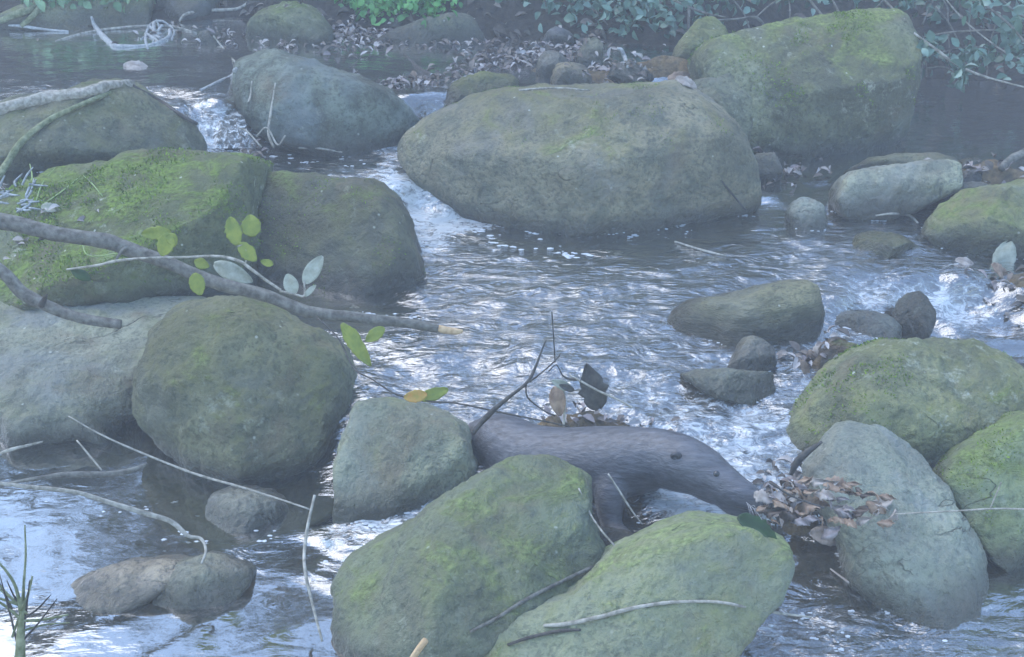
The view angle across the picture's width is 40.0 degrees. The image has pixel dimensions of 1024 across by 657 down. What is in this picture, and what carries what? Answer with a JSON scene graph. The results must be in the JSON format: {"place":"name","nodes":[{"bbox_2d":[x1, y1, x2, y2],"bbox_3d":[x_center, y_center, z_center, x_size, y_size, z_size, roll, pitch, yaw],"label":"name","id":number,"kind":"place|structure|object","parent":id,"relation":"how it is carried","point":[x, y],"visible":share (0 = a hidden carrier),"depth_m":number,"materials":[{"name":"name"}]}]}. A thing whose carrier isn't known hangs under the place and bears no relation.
{"place":"outdoors","nodes":[
{"label":"outdoors","id":0,"kind":"place"},
{"bbox_2d":[0,0,1023,656],"bbox_3d":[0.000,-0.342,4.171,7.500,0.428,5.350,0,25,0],"label":"water","id":1,"kind":"structure","parent":0,"point":[978,119],"depth_m":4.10,"materials":[{"name":"white liquid"}]},
{"bbox_2d":[0,441,42,453],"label":"twig","id":2,"kind":"object","parent":1,"relation":"on","point":[15,448],"visible":1,"depth_m":2.81,"materials":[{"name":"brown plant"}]},
{"bbox_2d":[0,525,69,656],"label":"grass tuft","id":3,"kind":"object","parent":1,"relation":"on","point":[21,603],"visible":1,"depth_m":2.15,"materials":[{"name":"green plant"}]},
{"bbox_2d":[8,24,68,31],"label":"twig","id":4,"kind":"object","parent":1,"relation":"on","point":[32,27],"visible":1,"depth_m":5.38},
{"bbox_2d":[0,462,147,486],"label":"stick","id":5,"kind":"object","parent":1,"relation":"on","point":[99,474],"visible":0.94,"depth_m":2.79,"materials":[{"name":"wood"}]},
{"bbox_2d":[0,0,153,30],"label":"boulder","id":6,"kind":"object","parent":1,"relation":"on","point":[66,17],"visible":0.43,"depth_m":5.44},
{"bbox_2d":[0,0,44,23],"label":"stick","id":7,"kind":"object","parent":6,"relation":"on","point":[19,13],"visible":0.98,"depth_m":5.36,"materials":[{"name":"wood"}]},
{"bbox_2d":[20,5,41,27],"bbox_3d":[-1.834,-1.200,5.387,0.110,0.089,0.040,-22,33,-39],"label":"stick","id":8,"kind":"object","parent":6,"relation":"on","point":[33,15],"visible":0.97,"depth_m":5.37,"materials":[{"name":"wood"}]},
{"bbox_2d":[21,0,155,12],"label":"herb clump","id":9,"kind":"object","parent":6,"relation":"on","point":[86,4],"visible":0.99,"depth_m":5.42,"materials":[{"name":"green plant"}]},
{"bbox_2d":[0,296,205,476],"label":"boulder","id":10,"kind":"object","parent":1,"relation":"on","point":[56,372],"visible":0.57,"depth_m":3.32,"materials":[{"name":"stone"}]},
{"bbox_2d":[0,262,121,328],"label":"branch","id":11,"kind":"object","parent":10,"relation":"on","point":[15,285],"visible":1,"depth_m":2.98,"materials":[{"name":"grey plant"}]},
{"bbox_2d":[0,146,273,309],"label":"boulder","id":12,"kind":"object","parent":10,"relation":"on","point":[193,200],"visible":0.78,"depth_m":3.71,"materials":[{"name":"stone"}]},
{"bbox_2d":[0,167,47,212],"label":"lichen twigs","id":13,"kind":"object","parent":12,"relation":"on","point":[7,193],"visible":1,"depth_m":3.83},
{"bbox_2d":[29,164,117,256],"bbox_3d":[-1.150,-0.323,3.700,0.163,0.049,0.799,-16,29,-30],"label":"grass tuft","id":14,"kind":"object","parent":12,"relation":"on","point":[61,192],"visible":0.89,"depth_m":3.79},
{"bbox_2d":[0,213,462,334],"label":"branch","id":15,"kind":"object","parent":12,"relation":"on","point":[30,227],"visible":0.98,"depth_m":3.13,"materials":[{"name":"grey plant"}]},
{"bbox_2d":[315,316,569,426],"bbox_3d":[-0.186,0.090,2.910,0.655,0.111,0.108,16,29,30],"label":"leafy twig","id":16,"kind":"object","parent":15,"relation":"hanging from","point":[354,341],"visible":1,"depth_m":3.00,"materials":[{"name":"green plant"}]},
{"bbox_2d":[213,260,252,283],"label":"fallen leaf","id":17,"kind":"object","parent":12,"relation":"on","point":[230,271],"visible":0.91,"depth_m":3.30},
{"bbox_2d":[0,78,206,189],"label":"boulder","id":18,"kind":"object","parent":1,"relation":"on","point":[117,121],"visible":0.48,"depth_m":4.16,"materials":[{"name":"stone"}]},
{"bbox_2d":[0,91,110,180],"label":"curved stick","id":19,"kind":"object","parent":18,"relation":"on","point":[16,148],"visible":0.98,"depth_m":4.09,"materials":[{"name":"wood"}]},
{"bbox_2d":[0,79,134,114],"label":"log","id":20,"kind":"object","parent":18,"relation":"on","point":[46,97],"visible":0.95,"depth_m":4.16,"materials":[{"name":"wood"}]},
{"bbox_2d":[133,84,197,125],"bbox_3d":[-1.071,-0.700,4.372,0.222,0.114,0.054,9,26,18],"label":"stick","id":21,"kind":"object","parent":18,"relation":"on","point":[183,116],"visible":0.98,"depth_m":4.36,"materials":[{"name":"wood"}]},
{"bbox_2d":[55,554,187,628],"bbox_3d":[-0.759,0.513,2.771,0.275,0.129,0.212,0,25,0],"label":"stone","id":22,"kind":"object","parent":1,"relation":"on","point":[108,595],"visible":0.92,"depth_m":2.70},
{"bbox_2d":[55,24,196,40],"bbox_3d":[-1.466,-1.128,5.349,0.518,0.019,0.160,-6,26,-13],"label":"twig","id":23,"kind":"object","parent":1,"relation":"on","point":[120,27],"visible":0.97,"depth_m":5.39,"materials":[{"name":"wood"}]},
{"bbox_2d":[90,16,171,47],"bbox_3d":[-1.422,-1.130,5.329,0.264,0.048,0.426,-12,27,-23],"label":"driftwood","id":24,"kind":"object","parent":1,"relation":"on","point":[106,38],"visible":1,"depth_m":5.22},
{"bbox_2d":[123,60,146,68],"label":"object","id":25,"kind":"object","parent":1,"relation":"on","point":[134,64],"visible":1,"depth_m":4.89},
{"bbox_2d":[140,19,174,47],"bbox_3d":[-1.333,-1.110,5.281,0.122,0.042,0.349,-3,25,-6],"label":"driftwood","id":26,"kind":"object","parent":1,"relation":"on","point":[154,37],"visible":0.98,"depth_m":5.35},
{"bbox_2d":[66,214,281,295],"bbox_3d":[-0.721,-0.154,3.004,0.460,0.166,0.074,0,25,0],"label":"bramble shoot","id":27,"kind":"object","parent":1,"relation":"on","point":[167,239],"visible":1,"depth_m":3.00,"materials":[{"name":"green plant"}]},
{"bbox_2d":[279,255,323,296],"bbox_3d":[-0.448,-0.109,2.996,0.099,0.082,0.033,-5,25,-10],"label":"dead leaf sprig","id":28,"kind":"object","parent":27,"relation":"attached to","point":[312,270],"visible":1,"depth_m":3.00,"materials":[{"name":"grey plant"}]},
{"bbox_2d":[157,0,219,19],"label":"boulder","id":29,"kind":"object","parent":1,"relation":"on","point":[177,9],"visible":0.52,"depth_m":5.55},
{"bbox_2d":[68,416,309,509],"bbox_3d":[-0.656,0.267,2.858,0.539,0.123,0.021,8,26,16],"label":"twig","id":30,"kind":"object","parent":1,"relation":"on","point":[200,475],"visible":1,"depth_m":2.88,"materials":[{"name":"wood"}]},
{"bbox_2d":[152,550,256,621],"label":"stone","id":31,"kind":"object","parent":1,"relation":"on","point":[215,582],"visible":0.9,"depth_m":2.70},
{"bbox_2d":[0,482,206,563],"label":"stick","id":32,"kind":"object","parent":31,"relation":"on","point":[176,525],"visible":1,"depth_m":2.68,"materials":[{"name":"wood"}]},
{"bbox_2d":[196,30,221,43],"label":"stone","id":33,"kind":"object","parent":1,"relation":"on","point":[205,36],"visible":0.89,"depth_m":5.20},
{"bbox_2d":[178,3,247,21],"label":"twig","id":34,"kind":"object","parent":1,"relation":"on","point":[214,10],"visible":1,"depth_m":5.61,"materials":[{"name":"wood"}]},
{"bbox_2d":[199,111,246,147],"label":"water","id":35,"kind":"structure","parent":1,"relation":"on","point":[208,127],"depth_m":4.45,"materials":[{"name":"white liquid"}]},
{"bbox_2d":[212,105,249,152],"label":"stone","id":36,"kind":"object","parent":1,"relation":"on","point":[230,141],"visible":0.77,"depth_m":4.53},
{"bbox_2d":[132,295,357,489],"bbox_3d":[-0.620,0.147,3.275,0.513,0.410,0.535,0,25,0],"label":"boulder","id":37,"kind":"object","parent":1,"relation":"on","point":[240,390],"visible":0.99,"depth_m":3.12,"materials":[{"name":"stone"}]},
{"bbox_2d":[205,485,295,544],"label":"stone","id":38,"kind":"object","parent":1,"relation":"on","point":[235,515],"visible":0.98,"depth_m":2.95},
{"bbox_2d":[245,1,336,44],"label":"boulder","id":39,"kind":"object","parent":1,"relation":"on","point":[299,23],"visible":0.63,"depth_m":5.19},
{"bbox_2d":[302,495,322,641],"bbox_3d":[-0.375,0.445,2.628,0.031,0.170,0.238,-3,25,-7],"label":"twig","id":40,"kind":"object","parent":1,"relation":"on","point":[305,568],"visible":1,"depth_m":2.62,"materials":[{"name":"wood"}]},
{"bbox_2d":[232,48,419,167],"bbox_3d":[-0.636,-0.746,4.671,0.554,0.376,0.597,-15,29,-30],"label":"boulder","id":41,"kind":"object","parent":1,"relation":"on","point":[316,103],"visible":0.88,"depth_m":4.46,"materials":[{"name":"stone"}]},
{"bbox_2d":[267,83,275,147],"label":"twig","id":42,"kind":"object","parent":41,"relation":"on","point":[268,125],"visible":1,"depth_m":4.39,"materials":[{"name":"wood"}]},
{"bbox_2d":[257,170,430,317],"bbox_3d":[-0.482,-0.248,3.974,0.509,0.383,0.585,0,25,0],"label":"boulder","id":43,"kind":"object","parent":1,"relation":"on","point":[358,234],"visible":0.78,"depth_m":3.81,"materials":[{"name":"stone"}]},
{"bbox_2d":[334,0,462,27],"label":"herb clump","id":44,"kind":"object","parent":1,"relation":"on","point":[421,7],"visible":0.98,"depth_m":5.38,"materials":[{"name":"green plant"}]},
{"bbox_2d":[332,397,478,540],"bbox_3d":[-0.228,0.283,3.049,0.313,0.246,0.322,0,25,0],"label":"boulder","id":45,"kind":"object","parent":1,"relation":"on","point":[397,456],"visible":0.8,"depth_m":2.95,"materials":[{"name":"stone"}]},
{"bbox_2d":[410,638,427,656],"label":"stick","id":46,"kind":"object","parent":1,"relation":"on","point":[420,646],"visible":1,"depth_m":2.26,"materials":[{"name":"brown wood"}]},
{"bbox_2d":[370,12,484,54],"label":"boulder","id":47,"kind":"object","parent":1,"relation":"on","point":[461,27],"visible":0.62,"depth_m":5.18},
{"bbox_2d":[36,0,831,187],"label":"leaf litter","id":48,"kind":"object","parent":1,"relation":"on","point":[536,51],"visible":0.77,"depth_m":4.99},
{"bbox_2d":[607,60,653,83],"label":"stone","id":49,"kind":"object","parent":48,"relation":"on","point":[617,75],"visible":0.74,"depth_m":4.66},
{"bbox_2d":[330,454,605,656],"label":"boulder","id":50,"kind":"object","parent":1,"relation":"on","point":[445,573],"visible":0.84,"depth_m":2.54,"materials":[{"name":"stone"}]},
{"bbox_2d":[469,566,593,632],"bbox_3d":[0.043,0.480,2.506,0.280,0.034,0.021,-18,31,-34],"label":"stick","id":51,"kind":"object","parent":50,"relation":"on","point":[537,593],"visible":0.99,"depth_m":2.49,"materials":[{"name":"wood"}]},
{"bbox_2d":[444,71,518,106],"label":"boulder","id":52,"kind":"object","parent":1,"relation":"on","point":[461,88],"visible":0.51,"depth_m":4.55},
{"bbox_2d":[0,0,1023,78],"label":"fallen leaves","id":53,"kind":"object","parent":1,"relation":"on","point":[498,27],"visible":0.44,"depth_m":5.41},
{"bbox_2d":[2,139,1023,527],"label":"leaf litter","id":54,"kind":"object","parent":1,"relation":"on","point":[798,357],"visible":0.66,"depth_m":3.40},
{"bbox_2d":[71,269,90,280],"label":"fallen leaf","id":55,"kind":"object","parent":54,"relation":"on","point":[81,274],"visible":0.88,"depth_m":3.30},
{"bbox_2d":[37,113,1023,651],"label":"foam","id":56,"kind":"object","parent":1,"relation":"on","point":[373,525],"visible":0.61,"depth_m":2.97,"materials":[{"name":"grey"}]},
{"bbox_2d":[535,50,567,76],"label":"stone","id":57,"kind":"object","parent":1,"relation":"on","point":[548,61],"visible":0.66,"depth_m":4.76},
{"bbox_2d":[542,26,573,45],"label":"stone","id":58,"kind":"object","parent":1,"relation":"on","point":[557,35],"visible":0.84,"depth_m":5.16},
{"bbox_2d":[550,62,591,84],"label":"stone","id":59,"kind":"object","parent":1,"relation":"on","point":[561,73],"visible":0.64,"depth_m":4.64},
{"bbox_2d":[495,0,652,41],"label":"bramble","id":60,"kind":"object","parent":1,"relation":"on","point":[548,6],"visible":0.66,"depth_m":5.30,"materials":[{"name":"green plant"}]},
{"bbox_2d":[397,79,761,255],"bbox_3d":[0.202,-0.529,4.418,1.120,0.514,0.793,0,25,0],"label":"boulder","id":61,"kind":"object","parent":1,"relation":"on","point":[601,158],"visible":0.92,"depth_m":4.14,"materials":[{"name":"stone"}]},
{"bbox_2d":[519,87,588,90],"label":"twig","id":62,"kind":"object","parent":61,"relation":"on","point":[538,88],"visible":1,"depth_m":4.28,"materials":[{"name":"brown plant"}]},
{"bbox_2d":[666,71,690,79],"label":"fallen leaf","id":63,"kind":"object","parent":61,"relation":"on","point":[675,74],"visible":0.44,"depth_m":4.82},
{"bbox_2d":[675,75,696,89],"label":"fallen leaf","id":64,"kind":"object","parent":61,"relation":"on","point":[686,81],"visible":0.98,"depth_m":4.37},
{"bbox_2d":[575,36,603,68],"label":"stone","id":65,"kind":"object","parent":1,"relation":"on","point":[591,47],"visible":0.84,"depth_m":4.90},
{"bbox_2d":[600,527,633,545],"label":"stone","id":66,"kind":"object","parent":1,"relation":"on","point":[613,534],"visible":0.2,"depth_m":2.74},
{"bbox_2d":[468,414,772,530],"bbox_3d":[0.101,0.344,2.991,0.940,0.351,0.264,14,29,28],"label":"log","id":67,"kind":"object","parent":1,"relation":"on","point":[632,461],"visible":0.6,"depth_m":2.87,"materials":[{"name":"wood"}]},
{"bbox_2d":[470,311,632,434],"bbox_3d":[0.079,0.092,2.784,0.320,0.232,0.100,1,25,3],"label":"dead twig","id":68,"kind":"object","parent":67,"relation":"on","point":[593,390],"visible":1,"depth_m":2.77,"materials":[{"name":"wood"}]},
{"bbox_2d":[549,386,565,415],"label":"fallen leaf","id":69,"kind":"object","parent":68,"relation":"hanging from","point":[557,399],"visible":0.94,"depth_m":2.84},
{"bbox_2d":[754,489,773,504],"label":"fallen leaf","id":70,"kind":"object","parent":67,"relation":"on","point":[761,495],"visible":1,"depth_m":2.72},
{"bbox_2d":[484,510,794,656],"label":"boulder","id":71,"kind":"object","parent":1,"relation":"on","point":[695,555],"visible":0.84,"depth_m":2.42,"materials":[{"name":"stone"}]},
{"bbox_2d":[507,628,580,645],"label":"twig","id":72,"kind":"object","parent":71,"relation":"on","point":[539,635],"visible":1,"depth_m":2.42,"materials":[{"name":"wood"}]},
{"bbox_2d":[543,600,811,626],"bbox_3d":[0.288,0.488,2.417,0.469,0.061,0.029,-1,25,-2],"label":"stick","id":73,"kind":"object","parent":71,"relation":"on","point":[592,618],"visible":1,"depth_m":2.40,"materials":[{"name":"wood"}]},
{"bbox_2d":[737,513,776,538],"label":"fallen leaf","id":74,"kind":"object","parent":71,"relation":"on","point":[757,523],"visible":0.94,"depth_m":2.49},
{"bbox_2d":[764,506,787,518],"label":"fallen leaf","id":75,"kind":"object","parent":71,"relation":"on","point":[769,513],"visible":1,"depth_m":2.68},
{"bbox_2d":[583,0,725,40],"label":"bramble","id":76,"kind":"object","parent":1,"relation":"on","point":[638,13],"visible":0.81,"depth_m":5.19,"materials":[{"name":"green plant"}]},
{"bbox_2d":[672,16,727,59],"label":"stone","id":77,"kind":"object","parent":1,"relation":"on","point":[699,32],"visible":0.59,"depth_m":4.93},
{"bbox_2d":[693,73,752,140],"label":"boulder","id":78,"kind":"object","parent":1,"relation":"on","point":[729,95],"visible":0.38,"depth_m":4.54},
{"bbox_2d":[680,367,775,406],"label":"stone","id":79,"kind":"object","parent":1,"relation":"on","point":[741,387],"visible":1,"depth_m":3.26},
{"bbox_2d":[662,279,824,354],"bbox_3d":[0.597,-0.038,3.654,0.417,0.186,0.373,0,25,0],"label":"boulder","id":80,"kind":"object","parent":1,"relation":"on","point":[781,312],"visible":0.75,"depth_m":3.54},
{"bbox_2d":[727,335,776,370],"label":"stone","id":81,"kind":"object","parent":1,"relation":"on","point":[753,353],"visible":0.84,"depth_m":3.37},
{"bbox_2d":[755,152,782,182],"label":"stone","id":82,"kind":"object","parent":1,"relation":"on","point":[770,166],"visible":0.69,"depth_m":4.46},
{"bbox_2d":[779,511,801,522],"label":"fallen leaf","id":83,"kind":"object","parent":1,"relation":"on","point":[786,516],"visible":0.98,"depth_m":2.68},
{"bbox_2d":[768,482,823,507],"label":"twig","id":84,"kind":"object","parent":1,"relation":"on","point":[787,493],"visible":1,"depth_m":2.65,"materials":[{"name":"wood"}]},
{"bbox_2d":[687,7,922,184],"bbox_3d":[0.998,-0.820,4.862,0.801,0.548,0.622,-5,25,-10],"label":"boulder","id":85,"kind":"object","parent":1,"relation":"on","point":[829,84],"visible":0.88,"depth_m":4.63,"materials":[{"name":"stone"}]},
{"bbox_2d":[784,197,827,240],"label":"stone","id":86,"kind":"object","parent":1,"relation":"on","point":[804,213],"visible":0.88,"depth_m":4.18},
{"bbox_2d":[681,0,941,27],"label":"bramble","id":87,"kind":"object","parent":1,"relation":"on","point":[903,5],"visible":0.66,"depth_m":5.29,"materials":[{"name":"green plant"}]},
{"bbox_2d":[797,495,829,514],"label":"fallen leaf","id":88,"kind":"object","parent":1,"relation":"on","point":[802,507],"visible":0.83,"depth_m":2.71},
{"bbox_2d":[813,488,836,500],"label":"fallen leaf","id":89,"kind":"object","parent":88,"relation":"on","point":[821,495],"visible":1,"depth_m":2.70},
{"bbox_2d":[809,526,835,546],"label":"fallen leaf","id":90,"kind":"object","parent":1,"relation":"on","point":[815,533],"visible":0.48,"depth_m":2.91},
{"bbox_2d":[821,525,841,539],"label":"fallen leaf","id":91,"kind":"object","parent":1,"relation":"on","point":[830,533],"visible":1,"depth_m":2.67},
{"bbox_2d":[818,336,856,368],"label":"stone","id":92,"kind":"object","parent":1,"relation":"on","point":[838,345],"visible":0.38,"depth_m":3.37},
{"bbox_2d":[852,505,869,518],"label":"fallen leaf","id":93,"kind":"object","parent":1,"relation":"on","point":[863,509],"visible":0.74,"depth_m":2.70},
{"bbox_2d":[865,500,885,513],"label":"fallen leaf","id":94,"kind":"object","parent":93,"relation":"on","point":[872,506],"visible":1,"depth_m":2.69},
{"bbox_2d":[823,310,901,344],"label":"stone","id":95,"kind":"object","parent":1,"relation":"on","point":[866,323],"visible":0.57,"depth_m":3.66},
{"bbox_2d":[849,231,914,260],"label":"stone","id":96,"kind":"object","parent":1,"relation":"on","point":[882,244],"visible":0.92,"depth_m":4.03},
{"bbox_2d":[828,159,962,222],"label":"stone","id":97,"kind":"object","parent":1,"relation":"on","point":[871,193],"visible":0.98,"depth_m":4.22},
{"bbox_2d":[801,420,992,656],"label":"boulder","id":98,"kind":"object","parent":1,"relation":"on","point":[926,570],"visible":0.91,"depth_m":2.77,"materials":[{"name":"stone"}]},
{"bbox_2d":[789,441,822,475],"bbox_3d":[0.600,0.265,2.867,0.066,0.075,0.016,-2,25,-5],"label":"stick","id":99,"kind":"object","parent":98,"relation":"on","point":[800,458],"visible":1,"depth_m":2.86,"materials":[{"name":"wood"}]},
{"bbox_2d":[779,336,1023,472],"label":"boulder","id":100,"kind":"object","parent":1,"relation":"on","point":[931,400],"visible":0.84,"depth_m":3.08,"materials":[{"name":"stone"}]},
{"bbox_2d":[843,152,960,173],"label":"stone","id":101,"kind":"object","parent":1,"relation":"on","point":[895,158],"visible":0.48,"depth_m":4.46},
{"bbox_2d":[892,291,936,338],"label":"stone","id":102,"kind":"object","parent":1,"relation":"on","point":[914,313],"visible":0.79,"depth_m":3.69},
{"bbox_2d":[921,45,964,78],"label":"bramble","id":103,"kind":"object","parent":1,"relation":"on","point":[933,59],"visible":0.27,"depth_m":5.29,"materials":[{"name":"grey plant"}]},
{"bbox_2d":[908,0,998,25],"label":"bramble","id":104,"kind":"object","parent":1,"relation":"on","point":[953,17],"visible":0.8,"depth_m":5.50,"materials":[{"name":"green plant"}]},
{"bbox_2d":[894,482,1023,514],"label":"thin stem","id":105,"kind":"object","parent":1,"relation":"on","point":[990,508],"visible":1,"depth_m":2.50,"materials":[{"name":"grey plant"}]},
{"bbox_2d":[948,181,987,198],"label":"stone","id":106,"kind":"object","parent":1,"relation":"on","point":[972,184],"visible":0.29,"depth_m":4.29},
{"bbox_2d":[914,0,1023,92],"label":"bramble","id":107,"kind":"object","parent":1,"relation":"on","point":[973,54],"visible":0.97,"depth_m":4.84,"materials":[{"name":"green plant"}]},
{"bbox_2d":[962,169,981,181],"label":"stone","id":108,"kind":"object","parent":1,"relation":"on","point":[972,175],"visible":0.52,"depth_m":4.36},
{"bbox_2d":[921,179,1023,265],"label":"boulder","id":109,"kind":"object","parent":1,"relation":"on","point":[986,220],"visible":0.85,"depth_m":4.04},
{"bbox_2d":[932,410,1023,581],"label":"boulder","id":110,"kind":"object","parent":1,"relation":"on","point":[975,470],"visible":0.83,"depth_m":2.87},
{"bbox_2d":[991,262,1007,279],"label":"fallen leaf","id":111,"kind":"object","parent":1,"relation":"on","point":[999,269],"visible":0.8,"depth_m":3.91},
{"bbox_2d":[992,241,1016,279],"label":"fallen leaf","id":112,"kind":"object","parent":1,"relation":"on","point":[1005,252],"visible":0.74,"depth_m":4.00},
{"bbox_2d":[998,148,1023,171],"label":"stick","id":113,"kind":"object","parent":1,"relation":"on","point":[1013,157],"visible":1,"depth_m":4.38,"materials":[{"name":"wood"}]},
{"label":"fallen leaf","id":114,"kind":"object","parent":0,"visible":0},
{"bbox_2d":[823,475,849,495],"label":"fallen leaf","id":115,"kind":"object","parent":114,"relation":"on","point":[835,488],"visible":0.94,"depth_m":2.73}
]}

